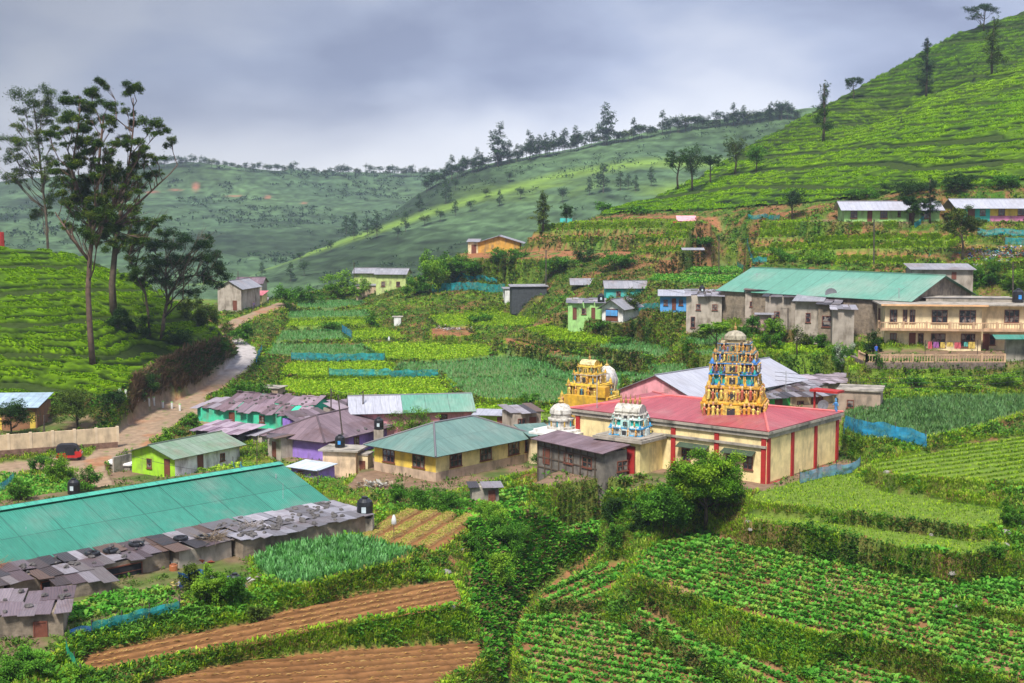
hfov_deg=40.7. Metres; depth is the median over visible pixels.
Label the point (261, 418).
window
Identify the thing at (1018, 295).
water tank
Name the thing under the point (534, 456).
bush
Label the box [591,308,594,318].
door
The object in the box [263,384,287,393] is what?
field store
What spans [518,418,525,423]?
window
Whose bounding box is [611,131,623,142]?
ridge tree
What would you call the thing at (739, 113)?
ridge tree
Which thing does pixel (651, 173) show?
ridge tree
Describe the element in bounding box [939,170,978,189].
bush
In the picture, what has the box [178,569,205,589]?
tarpaulin
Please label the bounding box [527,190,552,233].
slim tree
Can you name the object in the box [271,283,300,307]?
bush
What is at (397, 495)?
bush
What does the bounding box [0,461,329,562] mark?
long shed
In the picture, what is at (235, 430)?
dark shack
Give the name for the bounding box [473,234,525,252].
house
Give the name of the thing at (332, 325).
bush
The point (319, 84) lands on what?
sky
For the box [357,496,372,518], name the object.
water tank
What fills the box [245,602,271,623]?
bush
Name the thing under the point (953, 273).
door
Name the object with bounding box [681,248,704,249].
roof sheet
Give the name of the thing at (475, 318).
bush
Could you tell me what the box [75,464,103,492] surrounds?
bush
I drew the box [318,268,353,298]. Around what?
bush
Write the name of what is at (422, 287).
bush
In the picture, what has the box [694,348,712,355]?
leek crop
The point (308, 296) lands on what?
bush
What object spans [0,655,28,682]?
bush
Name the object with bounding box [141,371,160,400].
bush
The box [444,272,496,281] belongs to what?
net fence
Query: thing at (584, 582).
potato crop
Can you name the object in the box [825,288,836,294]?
satellite dish
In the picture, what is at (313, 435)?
house
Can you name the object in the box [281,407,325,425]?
shack
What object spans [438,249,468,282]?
bush
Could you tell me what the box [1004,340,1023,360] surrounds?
side block
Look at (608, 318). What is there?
door
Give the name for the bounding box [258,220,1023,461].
terrace edge grass
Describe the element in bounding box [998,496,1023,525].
bush
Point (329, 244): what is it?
ridge tree
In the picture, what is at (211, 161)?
ridge tree
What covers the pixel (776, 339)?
bush
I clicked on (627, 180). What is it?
ridge tree
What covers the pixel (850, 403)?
window
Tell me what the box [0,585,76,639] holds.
hut
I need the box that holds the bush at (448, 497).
[435,490,476,511]
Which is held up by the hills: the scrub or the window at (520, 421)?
the scrub
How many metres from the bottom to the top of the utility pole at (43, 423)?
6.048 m
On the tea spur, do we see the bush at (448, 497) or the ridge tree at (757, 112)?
the ridge tree at (757, 112)
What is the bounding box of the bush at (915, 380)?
[897,376,929,384]
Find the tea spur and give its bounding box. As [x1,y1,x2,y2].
[148,108,817,298]
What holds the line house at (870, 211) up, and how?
on the ground at (142, 423)
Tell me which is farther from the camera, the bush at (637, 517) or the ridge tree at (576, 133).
the ridge tree at (576, 133)
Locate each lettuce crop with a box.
[202,460,293,470]
[283,360,396,379]
[283,376,454,394]
[365,338,490,359]
[476,404,547,420]
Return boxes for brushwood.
[0,556,13,566]
[188,526,232,545]
[232,517,265,527]
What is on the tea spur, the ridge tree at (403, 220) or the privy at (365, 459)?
the ridge tree at (403, 220)
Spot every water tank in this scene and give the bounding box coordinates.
[67,478,79,494]
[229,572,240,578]
[335,434,344,447]
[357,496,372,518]
[374,417,383,429]
[598,293,603,301]
[699,285,704,291]
[1012,288,1023,302]
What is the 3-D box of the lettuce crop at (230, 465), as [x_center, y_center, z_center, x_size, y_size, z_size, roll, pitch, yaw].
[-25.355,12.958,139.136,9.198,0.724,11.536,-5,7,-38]
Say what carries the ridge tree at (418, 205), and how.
on the tea spur
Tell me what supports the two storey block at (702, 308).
on the ground at (142, 423)
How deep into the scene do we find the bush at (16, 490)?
112.09 m
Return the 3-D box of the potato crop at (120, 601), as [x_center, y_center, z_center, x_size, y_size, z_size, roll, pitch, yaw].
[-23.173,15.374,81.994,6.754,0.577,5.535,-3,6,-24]
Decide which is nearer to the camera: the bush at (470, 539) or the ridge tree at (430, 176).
the bush at (470, 539)
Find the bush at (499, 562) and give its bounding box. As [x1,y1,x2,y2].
[483,550,516,588]
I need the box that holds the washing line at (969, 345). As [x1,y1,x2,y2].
[925,340,977,354]
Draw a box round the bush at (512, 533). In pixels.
[484,514,531,558]
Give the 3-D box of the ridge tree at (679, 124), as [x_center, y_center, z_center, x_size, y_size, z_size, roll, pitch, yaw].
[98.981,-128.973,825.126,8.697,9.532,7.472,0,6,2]
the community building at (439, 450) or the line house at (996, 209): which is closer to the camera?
the community building at (439, 450)
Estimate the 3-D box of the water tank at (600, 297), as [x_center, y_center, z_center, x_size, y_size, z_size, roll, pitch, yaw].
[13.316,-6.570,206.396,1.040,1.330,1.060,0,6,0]
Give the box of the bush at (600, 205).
[594,201,612,210]
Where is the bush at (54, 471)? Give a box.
[43,452,80,482]
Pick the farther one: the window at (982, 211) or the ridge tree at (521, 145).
the ridge tree at (521, 145)
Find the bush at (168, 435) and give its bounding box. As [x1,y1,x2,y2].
[149,427,173,443]
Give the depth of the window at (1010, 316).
163.71 m
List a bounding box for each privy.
[358,451,373,472]
[466,481,503,502]
[754,313,773,331]
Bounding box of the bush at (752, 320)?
[743,314,759,332]
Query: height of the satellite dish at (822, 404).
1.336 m
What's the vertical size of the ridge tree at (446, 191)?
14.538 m
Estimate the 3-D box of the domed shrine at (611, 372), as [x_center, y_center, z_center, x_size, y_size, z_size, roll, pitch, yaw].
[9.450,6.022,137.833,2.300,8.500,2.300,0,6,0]
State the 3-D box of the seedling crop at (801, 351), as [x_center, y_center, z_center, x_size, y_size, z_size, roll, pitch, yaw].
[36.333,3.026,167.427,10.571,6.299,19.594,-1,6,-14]
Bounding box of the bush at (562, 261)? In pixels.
[536,255,581,271]
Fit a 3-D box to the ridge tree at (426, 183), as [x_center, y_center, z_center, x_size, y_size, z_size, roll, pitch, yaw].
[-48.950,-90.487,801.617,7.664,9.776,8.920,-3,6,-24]
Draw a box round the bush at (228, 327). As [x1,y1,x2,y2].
[220,320,234,334]
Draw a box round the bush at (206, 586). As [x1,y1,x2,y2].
[181,562,229,603]
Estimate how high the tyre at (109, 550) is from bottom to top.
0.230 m
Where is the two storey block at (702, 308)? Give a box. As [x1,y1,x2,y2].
[684,289,724,333]
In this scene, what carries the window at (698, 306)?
in the two storey block at (702, 308)
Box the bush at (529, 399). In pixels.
[517,392,539,402]
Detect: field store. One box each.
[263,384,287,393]
[392,316,402,325]
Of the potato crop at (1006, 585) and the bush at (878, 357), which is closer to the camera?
the potato crop at (1006, 585)
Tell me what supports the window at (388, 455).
in the community building at (439, 450)
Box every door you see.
[33,621,47,637]
[164,459,169,476]
[197,455,203,469]
[229,412,234,421]
[233,301,236,309]
[272,441,275,456]
[359,461,364,470]
[471,245,475,253]
[488,490,494,502]
[529,417,535,422]
[543,448,549,464]
[573,308,576,319]
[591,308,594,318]
[605,309,617,320]
[626,446,635,473]
[672,298,675,309]
[775,399,782,404]
[811,397,822,403]
[867,211,871,221]
[909,333,915,344]
[952,272,956,278]
[967,209,974,218]
[982,333,988,349]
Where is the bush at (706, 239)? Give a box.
[690,236,715,247]
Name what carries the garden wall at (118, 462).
on the ground at (142, 423)
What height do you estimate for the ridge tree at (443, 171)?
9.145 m
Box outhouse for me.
[265,433,295,460]
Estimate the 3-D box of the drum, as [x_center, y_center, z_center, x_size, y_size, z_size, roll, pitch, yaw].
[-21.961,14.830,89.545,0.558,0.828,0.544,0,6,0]
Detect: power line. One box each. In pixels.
[121,452,314,472]
[549,252,784,308]
[724,220,872,238]
[778,371,1019,378]
[778,376,1018,382]
[778,380,1023,387]
[878,222,1009,262]
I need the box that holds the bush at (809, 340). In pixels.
[793,332,815,344]
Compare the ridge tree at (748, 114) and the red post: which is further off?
the ridge tree at (748, 114)
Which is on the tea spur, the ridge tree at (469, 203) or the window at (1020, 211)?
the ridge tree at (469, 203)
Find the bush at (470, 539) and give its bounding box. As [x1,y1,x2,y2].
[460,528,483,559]
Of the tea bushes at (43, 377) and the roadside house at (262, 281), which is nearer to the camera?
the tea bushes at (43, 377)
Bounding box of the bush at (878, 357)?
[867,351,884,366]
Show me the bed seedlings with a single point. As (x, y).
(407, 511)
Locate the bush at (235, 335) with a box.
[227,328,248,343]
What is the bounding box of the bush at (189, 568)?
[173,562,200,589]
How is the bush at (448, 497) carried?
on the ground at (142, 423)
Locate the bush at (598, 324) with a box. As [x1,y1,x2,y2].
[586,321,609,330]
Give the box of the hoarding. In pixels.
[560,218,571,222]
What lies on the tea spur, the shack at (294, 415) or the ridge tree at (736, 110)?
the ridge tree at (736, 110)
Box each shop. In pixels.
[260,291,267,303]
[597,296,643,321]
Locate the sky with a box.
[0,0,1023,181]
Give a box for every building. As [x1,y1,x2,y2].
[346,392,475,435]
[363,415,529,481]
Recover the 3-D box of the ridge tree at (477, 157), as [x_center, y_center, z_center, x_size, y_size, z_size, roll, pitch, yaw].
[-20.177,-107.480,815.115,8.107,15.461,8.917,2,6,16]
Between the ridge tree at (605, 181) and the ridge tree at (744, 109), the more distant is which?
the ridge tree at (744, 109)
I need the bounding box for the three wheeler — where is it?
[56,443,82,459]
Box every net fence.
[0,471,13,490]
[65,637,80,678]
[68,620,92,636]
[91,596,180,634]
[255,345,261,362]
[291,350,384,361]
[328,366,437,377]
[342,325,351,336]
[432,282,504,291]
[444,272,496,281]
[639,300,658,310]
[737,239,766,268]
[748,213,779,219]
[799,455,860,483]
[842,415,926,446]
[914,215,923,226]
[977,226,1023,235]
[1005,237,1023,244]
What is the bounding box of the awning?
[992,335,1023,339]
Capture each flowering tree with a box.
[385,405,440,431]
[831,341,855,370]
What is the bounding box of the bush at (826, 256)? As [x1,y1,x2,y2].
[800,250,838,263]
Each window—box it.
[40,580,49,589]
[106,561,142,577]
[146,458,151,468]
[220,453,225,461]
[258,415,264,422]
[354,436,359,444]
[382,449,394,463]
[411,454,424,469]
[439,414,447,419]
[449,453,462,468]
[480,447,492,461]
[508,441,519,456]
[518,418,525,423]
[524,440,527,452]
[563,452,573,465]
[581,308,586,314]
[581,456,592,469]
[616,460,628,472]
[681,448,690,461]
[691,317,694,327]
[695,304,700,310]
[711,304,717,310]
[743,456,753,470]
[774,311,779,317]
[805,313,810,322]
[821,316,830,327]
[847,400,853,408]
[850,211,857,218]
[880,211,887,218]
[890,310,896,321]
[890,333,896,342]
[903,310,907,321]
[909,310,914,321]
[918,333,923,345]
[923,211,928,218]
[931,310,947,323]
[931,333,945,347]
[959,310,975,322]
[961,334,975,347]
[980,209,985,215]
[989,334,995,345]
[998,209,1004,215]
[1004,310,1019,322]
[1018,209,1023,215]
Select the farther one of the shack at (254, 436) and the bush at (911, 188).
the bush at (911, 188)
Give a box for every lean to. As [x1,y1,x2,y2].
[0,535,169,595]
[0,578,9,588]
[146,525,234,568]
[198,500,373,558]
[501,287,509,304]
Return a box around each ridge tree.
[168,155,179,159]
[199,155,206,162]
[205,158,216,167]
[259,262,266,273]
[285,261,294,281]
[286,160,299,167]
[295,251,303,257]
[297,259,309,270]
[325,241,334,246]
[339,215,349,235]
[347,221,358,236]
[348,212,358,229]
[361,216,370,235]
[363,163,374,171]
[368,210,384,233]
[374,166,383,174]
[392,226,402,234]
[400,211,410,231]
[408,164,415,171]
[413,193,424,208]
[416,173,443,189]
[419,214,431,224]
[421,178,431,192]
[434,173,446,177]
[434,208,444,217]
[440,167,451,176]
[440,178,453,199]
[444,155,456,179]
[450,161,463,177]
[450,178,461,189]
[450,200,458,215]
[456,159,468,174]
[457,155,467,171]
[460,157,472,167]
[466,199,475,206]
[471,147,484,171]
[482,188,491,193]
[487,121,508,166]
[496,190,504,205]
[501,150,511,159]
[502,140,513,163]
[504,170,515,177]
[513,143,521,158]
[515,188,524,199]
[519,144,535,159]
[524,130,536,159]
[533,134,545,152]
[540,132,550,156]
[548,130,558,153]
[549,142,555,154]
[553,136,563,146]
[555,130,567,149]
[557,187,570,196]
[559,127,570,152]
[568,125,584,150]
[569,134,591,149]
[584,128,597,146]
[585,176,594,194]
[593,101,619,140]
[593,163,609,192]
[597,125,613,138]
[597,135,608,142]
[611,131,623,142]
[614,170,624,189]
[622,129,633,137]
[622,174,631,186]
[630,117,640,139]
[630,124,646,138]
[631,175,638,188]
[638,123,646,138]
[647,166,656,182]
[657,110,671,134]
[661,116,675,132]
[670,113,688,124]
[673,118,683,127]
[680,115,701,130]
[680,116,690,130]
[692,115,704,124]
[704,115,710,127]
[711,111,728,118]
[713,110,722,123]
[729,102,742,125]
[734,111,749,116]
[740,105,748,120]
[740,110,753,118]
[752,110,763,122]
[766,101,775,118]
[769,101,785,119]
[774,102,790,119]
[780,100,796,112]
[785,104,796,114]
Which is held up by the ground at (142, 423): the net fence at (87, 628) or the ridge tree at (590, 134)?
the net fence at (87, 628)
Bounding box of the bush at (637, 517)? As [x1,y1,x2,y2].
[628,503,652,530]
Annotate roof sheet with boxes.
[569,278,592,284]
[676,216,695,220]
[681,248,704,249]
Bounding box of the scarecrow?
[391,515,396,524]
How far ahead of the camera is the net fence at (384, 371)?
185.89 m
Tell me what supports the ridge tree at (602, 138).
on the tea spur
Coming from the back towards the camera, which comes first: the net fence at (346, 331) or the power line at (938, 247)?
the net fence at (346, 331)
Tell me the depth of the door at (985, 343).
164.31 m
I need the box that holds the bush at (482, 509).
[471,499,508,523]
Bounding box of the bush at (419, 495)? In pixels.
[401,483,445,508]
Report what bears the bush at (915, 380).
on the ground at (142, 423)
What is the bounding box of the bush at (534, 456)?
[529,453,536,464]
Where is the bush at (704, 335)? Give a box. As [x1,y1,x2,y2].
[688,328,710,339]
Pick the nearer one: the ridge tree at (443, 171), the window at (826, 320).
the window at (826, 320)
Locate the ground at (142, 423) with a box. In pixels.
[0,13,1023,682]
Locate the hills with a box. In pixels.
[0,162,454,284]
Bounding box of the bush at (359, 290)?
[348,276,370,297]
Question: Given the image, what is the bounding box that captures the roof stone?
[24,603,33,607]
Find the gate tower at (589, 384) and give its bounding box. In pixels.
[558,354,620,424]
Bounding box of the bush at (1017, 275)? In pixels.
[998,268,1023,290]
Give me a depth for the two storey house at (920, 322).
163.72 m
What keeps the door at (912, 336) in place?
in the two storey house at (920, 322)
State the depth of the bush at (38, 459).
139.16 m
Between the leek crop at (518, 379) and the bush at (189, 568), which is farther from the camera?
the leek crop at (518, 379)
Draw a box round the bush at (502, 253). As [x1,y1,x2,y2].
[489,246,530,261]
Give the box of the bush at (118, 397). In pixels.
[99,389,126,406]
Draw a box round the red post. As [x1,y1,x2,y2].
[0,232,4,246]
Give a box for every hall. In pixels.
[570,391,843,483]
[715,267,975,334]
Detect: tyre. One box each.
[84,550,99,555]
[102,547,117,553]
[128,540,143,546]
[173,535,187,540]
[196,534,210,539]
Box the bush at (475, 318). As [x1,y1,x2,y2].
[466,312,494,322]
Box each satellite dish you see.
[817,400,828,408]
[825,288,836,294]
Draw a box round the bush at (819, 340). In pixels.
[810,333,830,347]
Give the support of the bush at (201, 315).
on the ground at (142, 423)
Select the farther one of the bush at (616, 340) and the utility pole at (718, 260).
the utility pole at (718, 260)
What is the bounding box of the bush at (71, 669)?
[60,662,89,679]
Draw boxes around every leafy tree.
[0,397,40,433]
[47,386,99,427]
[559,203,574,222]
[623,287,645,309]
[636,478,695,535]
[659,446,746,529]
[664,149,692,188]
[678,143,706,190]
[697,321,730,347]
[702,154,724,182]
[723,134,747,173]
[743,143,768,171]
[780,187,809,218]
[824,341,851,356]
[897,195,928,224]
[902,208,924,221]
[939,204,990,260]
[962,3,1000,30]
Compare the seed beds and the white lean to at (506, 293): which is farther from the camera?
the white lean to at (506, 293)
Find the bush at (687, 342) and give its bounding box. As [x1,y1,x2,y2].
[682,339,695,353]
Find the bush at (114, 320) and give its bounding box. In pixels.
[101,303,130,330]
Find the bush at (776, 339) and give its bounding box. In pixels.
[754,331,784,347]
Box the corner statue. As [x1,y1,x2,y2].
[810,388,843,411]
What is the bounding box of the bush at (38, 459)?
[27,455,53,469]
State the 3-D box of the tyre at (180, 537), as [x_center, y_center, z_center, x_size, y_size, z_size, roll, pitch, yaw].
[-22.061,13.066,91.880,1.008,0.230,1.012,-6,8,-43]
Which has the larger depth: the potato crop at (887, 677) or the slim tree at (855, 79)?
the slim tree at (855, 79)
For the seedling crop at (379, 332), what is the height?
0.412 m
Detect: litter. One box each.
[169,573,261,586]
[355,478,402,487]
[436,324,472,330]
[928,244,1023,265]
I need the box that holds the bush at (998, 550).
[983,540,1007,557]
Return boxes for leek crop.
[251,531,413,581]
[266,342,378,353]
[275,327,349,340]
[287,308,369,317]
[297,298,365,307]
[393,353,563,375]
[446,367,637,404]
[503,346,629,381]
[595,337,668,375]
[622,362,687,381]
[683,330,729,368]
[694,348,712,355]
[842,390,1023,435]
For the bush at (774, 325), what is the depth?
175.47 m
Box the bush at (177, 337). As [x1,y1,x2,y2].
[162,327,194,344]
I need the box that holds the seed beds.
[363,509,472,546]
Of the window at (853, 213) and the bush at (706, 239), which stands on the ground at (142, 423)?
the bush at (706, 239)
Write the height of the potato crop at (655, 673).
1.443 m
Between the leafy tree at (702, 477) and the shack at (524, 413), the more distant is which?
the shack at (524, 413)
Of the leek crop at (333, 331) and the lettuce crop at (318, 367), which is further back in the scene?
the leek crop at (333, 331)
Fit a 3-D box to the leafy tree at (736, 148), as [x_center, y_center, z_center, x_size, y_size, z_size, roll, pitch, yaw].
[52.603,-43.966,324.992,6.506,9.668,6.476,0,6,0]
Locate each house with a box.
[0,392,53,430]
[124,430,246,476]
[215,278,262,311]
[216,391,329,428]
[236,277,268,290]
[259,407,394,460]
[318,444,368,478]
[352,267,380,283]
[374,268,411,295]
[471,408,502,422]
[473,234,525,252]
[566,298,605,331]
[602,280,647,297]
[618,357,807,397]
[658,289,685,312]
[833,201,945,221]
[872,300,1023,350]
[943,198,1023,220]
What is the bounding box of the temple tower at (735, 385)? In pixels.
[700,322,769,415]
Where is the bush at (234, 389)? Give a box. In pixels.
[220,379,249,396]
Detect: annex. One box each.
[466,239,480,253]
[513,423,546,463]
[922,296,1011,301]
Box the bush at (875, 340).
[862,329,883,351]
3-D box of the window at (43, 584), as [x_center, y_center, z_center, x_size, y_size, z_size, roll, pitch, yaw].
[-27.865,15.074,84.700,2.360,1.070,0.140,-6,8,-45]
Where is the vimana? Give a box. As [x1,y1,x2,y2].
[608,394,652,436]
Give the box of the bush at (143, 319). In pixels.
[125,313,155,334]
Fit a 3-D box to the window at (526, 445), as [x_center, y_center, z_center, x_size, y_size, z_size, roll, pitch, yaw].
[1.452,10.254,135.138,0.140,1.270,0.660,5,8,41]
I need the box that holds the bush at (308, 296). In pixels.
[290,284,329,302]
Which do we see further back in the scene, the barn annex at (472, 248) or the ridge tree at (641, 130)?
the ridge tree at (641, 130)
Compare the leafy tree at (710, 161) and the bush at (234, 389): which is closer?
the bush at (234, 389)
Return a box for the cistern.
[108,459,131,470]
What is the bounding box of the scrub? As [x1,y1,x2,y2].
[0,105,819,298]
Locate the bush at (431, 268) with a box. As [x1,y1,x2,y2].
[417,248,453,290]
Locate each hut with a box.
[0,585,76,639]
[48,566,119,598]
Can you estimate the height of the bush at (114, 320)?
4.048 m
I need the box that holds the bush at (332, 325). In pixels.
[315,321,341,328]
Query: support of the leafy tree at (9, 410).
on the ground at (142, 423)
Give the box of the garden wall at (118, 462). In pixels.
[112,453,131,472]
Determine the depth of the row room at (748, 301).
183.32 m
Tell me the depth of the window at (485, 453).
130.78 m
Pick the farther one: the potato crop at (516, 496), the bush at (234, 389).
the bush at (234, 389)
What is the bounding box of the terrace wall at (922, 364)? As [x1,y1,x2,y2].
[850,350,1005,369]
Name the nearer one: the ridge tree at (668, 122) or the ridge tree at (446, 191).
the ridge tree at (446, 191)
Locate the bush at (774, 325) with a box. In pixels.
[760,317,787,335]
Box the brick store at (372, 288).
[354,284,375,300]
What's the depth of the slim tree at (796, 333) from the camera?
163.46 m
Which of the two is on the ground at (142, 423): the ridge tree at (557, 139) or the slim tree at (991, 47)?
the slim tree at (991, 47)
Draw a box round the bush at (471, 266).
[453,260,483,275]
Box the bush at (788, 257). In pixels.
[767,246,798,262]
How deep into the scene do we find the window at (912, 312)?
163.83 m
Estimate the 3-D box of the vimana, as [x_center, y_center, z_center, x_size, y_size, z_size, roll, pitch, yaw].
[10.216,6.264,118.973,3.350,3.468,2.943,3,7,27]
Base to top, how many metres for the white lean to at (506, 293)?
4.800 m
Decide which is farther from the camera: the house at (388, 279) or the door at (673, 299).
the house at (388, 279)
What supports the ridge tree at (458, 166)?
on the tea spur
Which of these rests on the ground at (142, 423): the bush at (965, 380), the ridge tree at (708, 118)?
the bush at (965, 380)
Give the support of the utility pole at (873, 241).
on the ground at (142, 423)
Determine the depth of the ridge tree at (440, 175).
813.09 m
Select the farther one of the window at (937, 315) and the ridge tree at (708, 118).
the ridge tree at (708, 118)
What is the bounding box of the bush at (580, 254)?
[572,248,599,260]
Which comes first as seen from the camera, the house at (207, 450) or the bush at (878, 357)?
the house at (207, 450)
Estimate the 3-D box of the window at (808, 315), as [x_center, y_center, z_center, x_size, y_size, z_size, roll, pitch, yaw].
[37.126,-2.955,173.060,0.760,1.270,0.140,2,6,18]
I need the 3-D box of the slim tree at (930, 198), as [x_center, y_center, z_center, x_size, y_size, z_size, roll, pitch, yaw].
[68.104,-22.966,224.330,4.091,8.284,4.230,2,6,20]
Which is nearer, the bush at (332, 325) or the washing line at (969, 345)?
the washing line at (969, 345)
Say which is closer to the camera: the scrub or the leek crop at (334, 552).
the leek crop at (334, 552)
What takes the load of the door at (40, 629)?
in the hut at (46, 616)
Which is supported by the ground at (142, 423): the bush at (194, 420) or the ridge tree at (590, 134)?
the bush at (194, 420)
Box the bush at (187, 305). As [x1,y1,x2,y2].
[176,295,203,318]
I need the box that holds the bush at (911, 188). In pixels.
[876,180,931,197]
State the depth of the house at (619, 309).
205.80 m
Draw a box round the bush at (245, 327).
[237,322,256,336]
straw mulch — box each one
[164,640,484,682]
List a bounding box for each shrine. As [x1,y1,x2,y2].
[529,396,583,435]
[602,361,618,394]
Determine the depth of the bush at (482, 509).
107.25 m
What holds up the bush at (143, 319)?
on the ground at (142, 423)
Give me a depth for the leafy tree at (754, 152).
317.80 m
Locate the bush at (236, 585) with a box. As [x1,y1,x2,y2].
[219,574,250,602]
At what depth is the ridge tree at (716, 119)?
831.84 m
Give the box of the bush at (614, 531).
[605,522,624,547]
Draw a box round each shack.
[189,419,266,441]
[244,428,272,441]
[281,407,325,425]
[323,399,347,411]
[497,403,544,427]
[530,430,629,505]
[765,380,837,405]
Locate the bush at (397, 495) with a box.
[388,478,409,503]
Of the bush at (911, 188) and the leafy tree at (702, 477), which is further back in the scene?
the bush at (911, 188)
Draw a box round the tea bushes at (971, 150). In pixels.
[601,11,1023,214]
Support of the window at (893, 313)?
in the two storey house at (920, 322)
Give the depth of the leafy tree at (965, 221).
207.38 m
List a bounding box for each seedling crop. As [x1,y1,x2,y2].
[288,318,378,325]
[351,329,403,338]
[433,311,541,325]
[516,323,610,344]
[742,511,994,551]
[749,465,1000,524]
[761,344,855,370]
[870,436,1023,483]
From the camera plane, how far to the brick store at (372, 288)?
287.45 m
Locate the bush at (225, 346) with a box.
[216,336,233,351]
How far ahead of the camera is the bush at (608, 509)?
108.84 m
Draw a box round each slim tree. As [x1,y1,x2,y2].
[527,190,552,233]
[790,324,805,354]
[811,80,836,141]
[845,76,863,98]
[914,38,934,95]
[918,175,942,223]
[981,15,1009,74]
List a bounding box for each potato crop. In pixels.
[0,470,96,499]
[68,584,177,623]
[499,484,528,508]
[514,607,725,682]
[537,561,624,613]
[558,489,601,532]
[630,524,1023,678]
[636,608,834,682]
[648,267,742,283]
[681,244,742,272]
[800,645,927,682]
[955,576,1023,611]
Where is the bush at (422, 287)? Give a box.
[399,272,430,295]
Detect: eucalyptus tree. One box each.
[0,82,63,248]
[40,75,177,364]
[86,185,144,315]
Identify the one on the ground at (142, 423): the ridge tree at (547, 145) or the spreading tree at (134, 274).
the spreading tree at (134, 274)
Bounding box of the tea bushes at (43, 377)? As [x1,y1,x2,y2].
[0,247,222,398]
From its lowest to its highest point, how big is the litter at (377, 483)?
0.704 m
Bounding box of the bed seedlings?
[363,508,477,543]
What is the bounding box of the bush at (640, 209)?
[627,205,652,214]
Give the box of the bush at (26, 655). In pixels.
[13,643,52,678]
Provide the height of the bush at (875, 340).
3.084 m
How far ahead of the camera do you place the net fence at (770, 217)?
256.80 m
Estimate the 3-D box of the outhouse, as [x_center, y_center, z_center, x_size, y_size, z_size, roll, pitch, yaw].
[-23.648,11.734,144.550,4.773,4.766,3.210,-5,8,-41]
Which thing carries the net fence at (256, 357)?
on the ground at (142, 423)
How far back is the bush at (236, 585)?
82.08 m
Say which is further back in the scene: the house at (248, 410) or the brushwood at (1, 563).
the house at (248, 410)
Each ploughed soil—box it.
[83,580,460,669]
[159,643,484,682]
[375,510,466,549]
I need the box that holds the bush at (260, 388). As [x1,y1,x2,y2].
[247,382,275,393]
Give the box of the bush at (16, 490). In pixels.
[5,477,35,499]
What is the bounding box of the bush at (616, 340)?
[609,336,632,344]
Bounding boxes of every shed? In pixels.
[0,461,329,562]
[191,396,230,421]
[286,459,337,477]
[508,284,548,313]
[801,372,847,397]
[903,263,976,295]
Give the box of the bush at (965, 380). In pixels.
[930,374,981,388]
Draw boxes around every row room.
[744,288,768,320]
[762,293,795,329]
[792,294,826,343]
[816,299,842,346]
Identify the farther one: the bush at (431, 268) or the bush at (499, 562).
the bush at (431, 268)
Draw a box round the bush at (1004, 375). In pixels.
[980,370,1023,385]
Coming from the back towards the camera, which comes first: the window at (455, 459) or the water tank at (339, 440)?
the water tank at (339, 440)
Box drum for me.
[169,563,177,570]
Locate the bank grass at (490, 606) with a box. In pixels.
[0,184,1023,682]
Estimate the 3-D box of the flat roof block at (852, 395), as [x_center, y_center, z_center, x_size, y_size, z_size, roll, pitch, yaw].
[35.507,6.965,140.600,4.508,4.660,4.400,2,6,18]
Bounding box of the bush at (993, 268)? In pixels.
[971,256,1002,288]
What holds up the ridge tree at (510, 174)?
on the tea spur
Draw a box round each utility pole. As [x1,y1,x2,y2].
[43,415,44,431]
[330,388,331,410]
[337,395,342,434]
[543,250,548,284]
[718,244,719,273]
[787,308,788,332]
[873,219,874,263]
[1012,262,1013,295]
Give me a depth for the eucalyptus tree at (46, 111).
237.57 m
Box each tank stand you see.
[365,515,373,531]
[374,429,383,439]
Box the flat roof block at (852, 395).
[837,384,884,411]
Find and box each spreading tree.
[111,212,171,335]
[141,225,234,339]
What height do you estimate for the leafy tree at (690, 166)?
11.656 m
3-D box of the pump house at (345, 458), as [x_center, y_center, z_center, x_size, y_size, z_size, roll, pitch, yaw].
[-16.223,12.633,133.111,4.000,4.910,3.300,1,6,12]
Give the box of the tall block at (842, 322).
[829,304,857,348]
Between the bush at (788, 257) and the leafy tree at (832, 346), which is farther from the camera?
the bush at (788, 257)
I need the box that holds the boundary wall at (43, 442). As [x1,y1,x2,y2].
[0,426,118,458]
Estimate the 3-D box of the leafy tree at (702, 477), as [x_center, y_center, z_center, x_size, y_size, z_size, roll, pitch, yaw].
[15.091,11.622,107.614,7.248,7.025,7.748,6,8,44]
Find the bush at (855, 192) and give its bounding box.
[835,186,879,199]
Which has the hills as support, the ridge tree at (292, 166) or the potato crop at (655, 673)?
the ridge tree at (292, 166)
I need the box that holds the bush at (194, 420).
[183,413,201,425]
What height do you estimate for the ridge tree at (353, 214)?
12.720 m
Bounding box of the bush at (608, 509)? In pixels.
[600,495,623,523]
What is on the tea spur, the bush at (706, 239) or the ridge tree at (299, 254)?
the ridge tree at (299, 254)
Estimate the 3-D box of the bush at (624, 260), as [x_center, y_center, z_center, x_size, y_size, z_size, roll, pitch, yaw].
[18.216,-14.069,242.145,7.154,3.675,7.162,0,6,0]
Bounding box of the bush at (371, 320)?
[363,310,377,327]
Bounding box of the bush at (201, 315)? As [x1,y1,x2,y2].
[188,303,219,326]
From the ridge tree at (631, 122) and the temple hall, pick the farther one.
the ridge tree at (631, 122)
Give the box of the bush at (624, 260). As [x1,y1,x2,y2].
[596,251,635,269]
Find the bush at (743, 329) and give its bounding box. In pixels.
[733,325,752,338]
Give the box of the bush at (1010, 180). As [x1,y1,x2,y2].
[980,173,1022,187]

